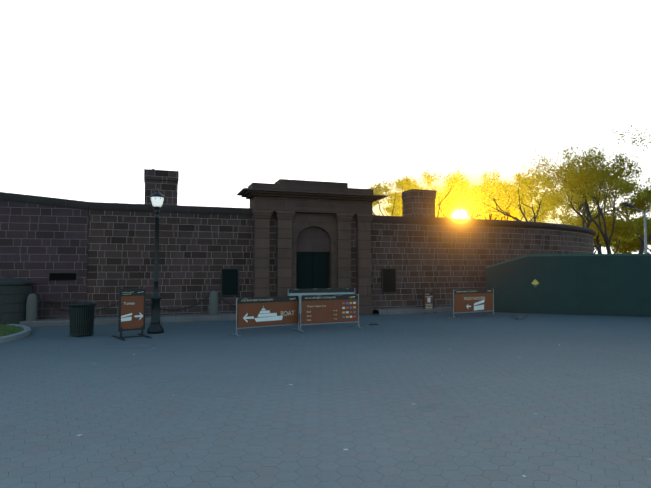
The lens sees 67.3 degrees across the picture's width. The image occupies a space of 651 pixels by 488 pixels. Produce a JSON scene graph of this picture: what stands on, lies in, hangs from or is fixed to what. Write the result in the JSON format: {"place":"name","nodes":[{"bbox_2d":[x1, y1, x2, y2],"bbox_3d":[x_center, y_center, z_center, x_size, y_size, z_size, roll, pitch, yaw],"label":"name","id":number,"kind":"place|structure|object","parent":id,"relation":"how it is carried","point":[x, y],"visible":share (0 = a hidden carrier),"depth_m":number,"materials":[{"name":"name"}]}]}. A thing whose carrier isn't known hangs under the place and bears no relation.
{"place":"outdoors","nodes":[
{"label":"outdoors","id":0,"kind":"place"},
{"bbox_2d":[289,288,353,312],"bbox_3d":[-0.134,2.234,19.371,2.680,0.954,0.062,1,-3,-16],"label":"barricade door cover","id":1,"kind":"object","parent":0,"point":[315,291],"visible":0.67,"depth_m":19.32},
{"bbox_2d":[0,312,650,487],"bbox_3d":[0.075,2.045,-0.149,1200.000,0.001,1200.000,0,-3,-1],"label":"plaza ground","id":2,"kind":"structure","parent":0,"point":[434,400],"depth_m":7.26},
{"bbox_2d":[0,324,30,342],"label":"curb","id":3,"kind":"structure","parent":2,"relation":"on","point":[26,332],"depth_m":13.82,"materials":[{"name":"concrete"}]},
{"bbox_2d":[0,324,23,336],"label":"grass","id":4,"kind":"structure","parent":3,"relation":"on","point":[18,330],"depth_m":14.73,"materials":[{"name":"green plant"}]},
{"bbox_2d":[0,277,33,324],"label":"stone pier","id":5,"kind":"structure","parent":2,"relation":"on","point":[15,293],"depth_m":16.27,"materials":[{"name":"grey stone"}]},
{"bbox_2d":[67,302,96,336],"bbox_3d":[-7.205,2.234,14.473,0.812,0.949,0.812,0,-3,-1],"label":"litter bin","id":6,"kind":"object","parent":2,"relation":"on","point":[81,318],"visible":1,"depth_m":14.21,"materials":[{"name":"green"}]},
{"bbox_2d":[113,288,150,340],"bbox_3d":[-5.581,1.989,14.118,0.765,1.393,1.050,2,-3,-38],"label":"sandwich board sign","id":7,"kind":"object","parent":2,"relation":"on","point":[132,302],"visible":1,"depth_m":14.10,"materials":[{"name":"orange"}]},
{"bbox_2d":[147,188,164,333],"bbox_3d":[-5.250,0.489,15.190,0.480,4.500,0.480,1,-3,-23],"label":"park lamp post","id":8,"kind":"object","parent":2,"relation":"on","point":[157,200],"visible":1,"depth_m":15.10,"materials":[{"name":"metal"}]},
{"bbox_2d":[233,296,303,335],"bbox_3d":[-1.750,2.184,15.134,2.200,1.098,0.620,2,-3,-34],"label":"boat direction sign","id":9,"kind":"object","parent":2,"relation":"on","point":[255,312],"visible":1,"depth_m":15.07,"materials":[{"name":"metal"}]},
{"bbox_2d":[0,169,595,326],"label":"stone fort building","id":10,"kind":"structure","parent":2,"relation":"on","point":[280,237],"depth_m":19.52,"materials":[{"name":"stone"}]},
{"bbox_2d":[288,288,354,313],"bbox_3d":[-0.134,2.343,19.365,2.800,1.164,0.620,1,-3,-16],"label":"barricade door back","id":11,"kind":"structure","parent":2,"relation":"on","point":[351,289],"depth_m":19.68,"materials":[{"name":"metal"}]},
{"bbox_2d":[297,294,363,331],"bbox_3d":[0.158,2.208,15.896,2.130,1.118,0.620,1,-3,-25],"label":"information sign","id":12,"kind":"object","parent":2,"relation":"on","point":[328,309],"visible":1,"depth_m":15.86,"materials":[{"name":"metal"}]},
{"bbox_2d":[368,175,428,215],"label":"tree","id":13,"kind":"object","parent":2,"relation":"on","point":[406,184],"visible":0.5,"depth_m":74.74,"materials":[{"name":"yellow plant"}]},
{"bbox_2d":[384,189,445,216],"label":"tree","id":14,"kind":"object","parent":2,"relation":"on","point":[387,209],"visible":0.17,"depth_m":101.21,"materials":[{"name":"yellow plant"}]},
{"bbox_2d":[423,292,435,312],"bbox_3d":[4.505,2.546,21.340,0.530,0.910,0.400,1,-3,-19],"label":"poster stand","id":15,"kind":"object","parent":2,"relation":"on","point":[428,300],"visible":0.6,"depth_m":21.32,"materials":[{"name":"brown paper"}]},
{"bbox_2d":[392,168,515,218],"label":"tree","id":16,"kind":"object","parent":2,"relation":"on","point":[461,197],"visible":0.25,"depth_m":67.46,"materials":[{"name":"yellow plant"}]},
{"bbox_2d":[448,289,495,318],"bbox_3d":[6.009,2.385,19.789,2.200,1.118,0.620,1,-3,-28],"label":"direction sign","id":17,"kind":"object","parent":2,"relation":"on","point":[471,300],"visible":1,"depth_m":19.74,"materials":[{"name":"metal"}]},
{"bbox_2d":[433,175,517,218],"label":"tree","id":18,"kind":"object","parent":2,"relation":"on","point":[461,186],"visible":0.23,"depth_m":79.97,"materials":[{"name":"yellow plant"}]},
{"bbox_2d":[466,169,532,219],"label":"tree","id":19,"kind":"object","parent":2,"relation":"on","point":[504,205],"visible":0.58,"depth_m":57.89,"materials":[{"name":"yellow plant"}]},
{"bbox_2d":[467,172,565,221],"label":"tree","id":20,"kind":"object","parent":2,"relation":"on","point":[482,192],"visible":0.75,"depth_m":57.58,"materials":[{"name":"yellow plant"}]},
{"bbox_2d":[476,190,561,221],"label":"tree","id":21,"kind":"object","parent":2,"relation":"on","point":[544,210],"visible":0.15,"depth_m":89.38,"materials":[{"name":"yellow plant"}]},
{"bbox_2d":[515,198,597,224],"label":"tree","id":22,"kind":"object","parent":2,"relation":"on","point":[562,219],"visible":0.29,"depth_m":100.66,"materials":[{"name":"yellow plant"}]},
{"bbox_2d":[485,256,650,316],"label":"construction fence","id":23,"kind":"object","parent":2,"relation":"on","point":[599,285],"visible":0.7,"depth_m":20.72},
{"bbox_2d":[531,279,538,287],"bbox_3d":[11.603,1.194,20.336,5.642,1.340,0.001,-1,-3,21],"label":"fence diamond","id":24,"kind":"object","parent":23,"relation":"attached to","point":[535,283],"visible":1,"depth_m":21.25,"materials":[{"name":"yellow"}]},
{"bbox_2d":[485,254,650,267],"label":"construction fence cap","id":25,"kind":"object","parent":23,"relation":"attached to","point":[569,255],"visible":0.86,"depth_m":20.82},
{"bbox_2d":[517,122,650,253],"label":"tree","id":26,"kind":"object","parent":2,"relation":"on","point":[592,173],"visible":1,"depth_m":31.76,"materials":[{"name":"green plant"}]},
{"bbox_2d":[537,161,650,227],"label":"tree","id":27,"kind":"object","parent":2,"relation":"on","point":[627,190],"visible":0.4,"depth_m":44.75,"materials":[{"name":"green plant"}]},
{"bbox_2d":[556,178,632,253],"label":"tree","id":28,"kind":"object","parent":2,"relation":"on","point":[574,206],"visible":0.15,"depth_m":80.41,"materials":[{"name":"green plant"}]},
{"bbox_2d":[568,209,640,253],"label":"tree","id":29,"kind":"object","parent":2,"relation":"on","point":[626,229],"visible":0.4,"depth_m":56.34,"materials":[{"name":"green plant"}]},
{"bbox_2d":[575,173,650,253],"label":"tree","id":30,"kind":"object","parent":2,"relation":"on","point":[641,248],"visible":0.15,"depth_m":61.76,"materials":[{"name":"green plant"}]},
{"bbox_2d":[593,215,649,253],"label":"tree","id":31,"kind":"object","parent":2,"relation":"on","point":[603,243],"visible":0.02,"depth_m":81.61,"materials":[{"name":"green plant"}]},
{"bbox_2d":[611,214,650,253],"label":"tree","id":32,"kind":"object","parent":2,"relation":"on","point":[632,245],"visible":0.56,"depth_m":65.05,"materials":[{"name":"green plant"}]},
{"bbox_2d":[624,183,650,214],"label":"tree","id":33,"kind":"object","parent":2,"relation":"on","point":[647,195],"visible":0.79,"depth_m":45.57,"materials":[{"name":"green plant"}]},
{"bbox_2d":[635,208,646,253],"bbox_3d":[19.003,0.566,29.521,1.002,5.648,0.365,0,-3,-1],"label":"street light pole","id":34,"kind":"object","parent":2,"relation":"on","point":[645,239],"visible":0.52,"depth_m":29.64,"materials":[{"name":"grey metal"}]},
{"bbox_2d":[0,0,650,253],"label":"sky","id":35,"kind":"structure","parent":0,"point":[228,96],"materials":[{"name":"white"}]},
{"bbox_2d":[621,202,635,207],"bbox_3d":[18.216,-2.338,29.412,0.800,0.070,0.320,21,-8,-14],"label":"street light head","id":36,"kind":"object","parent":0,"point":[627,204],"visible":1,"depth_m":29.35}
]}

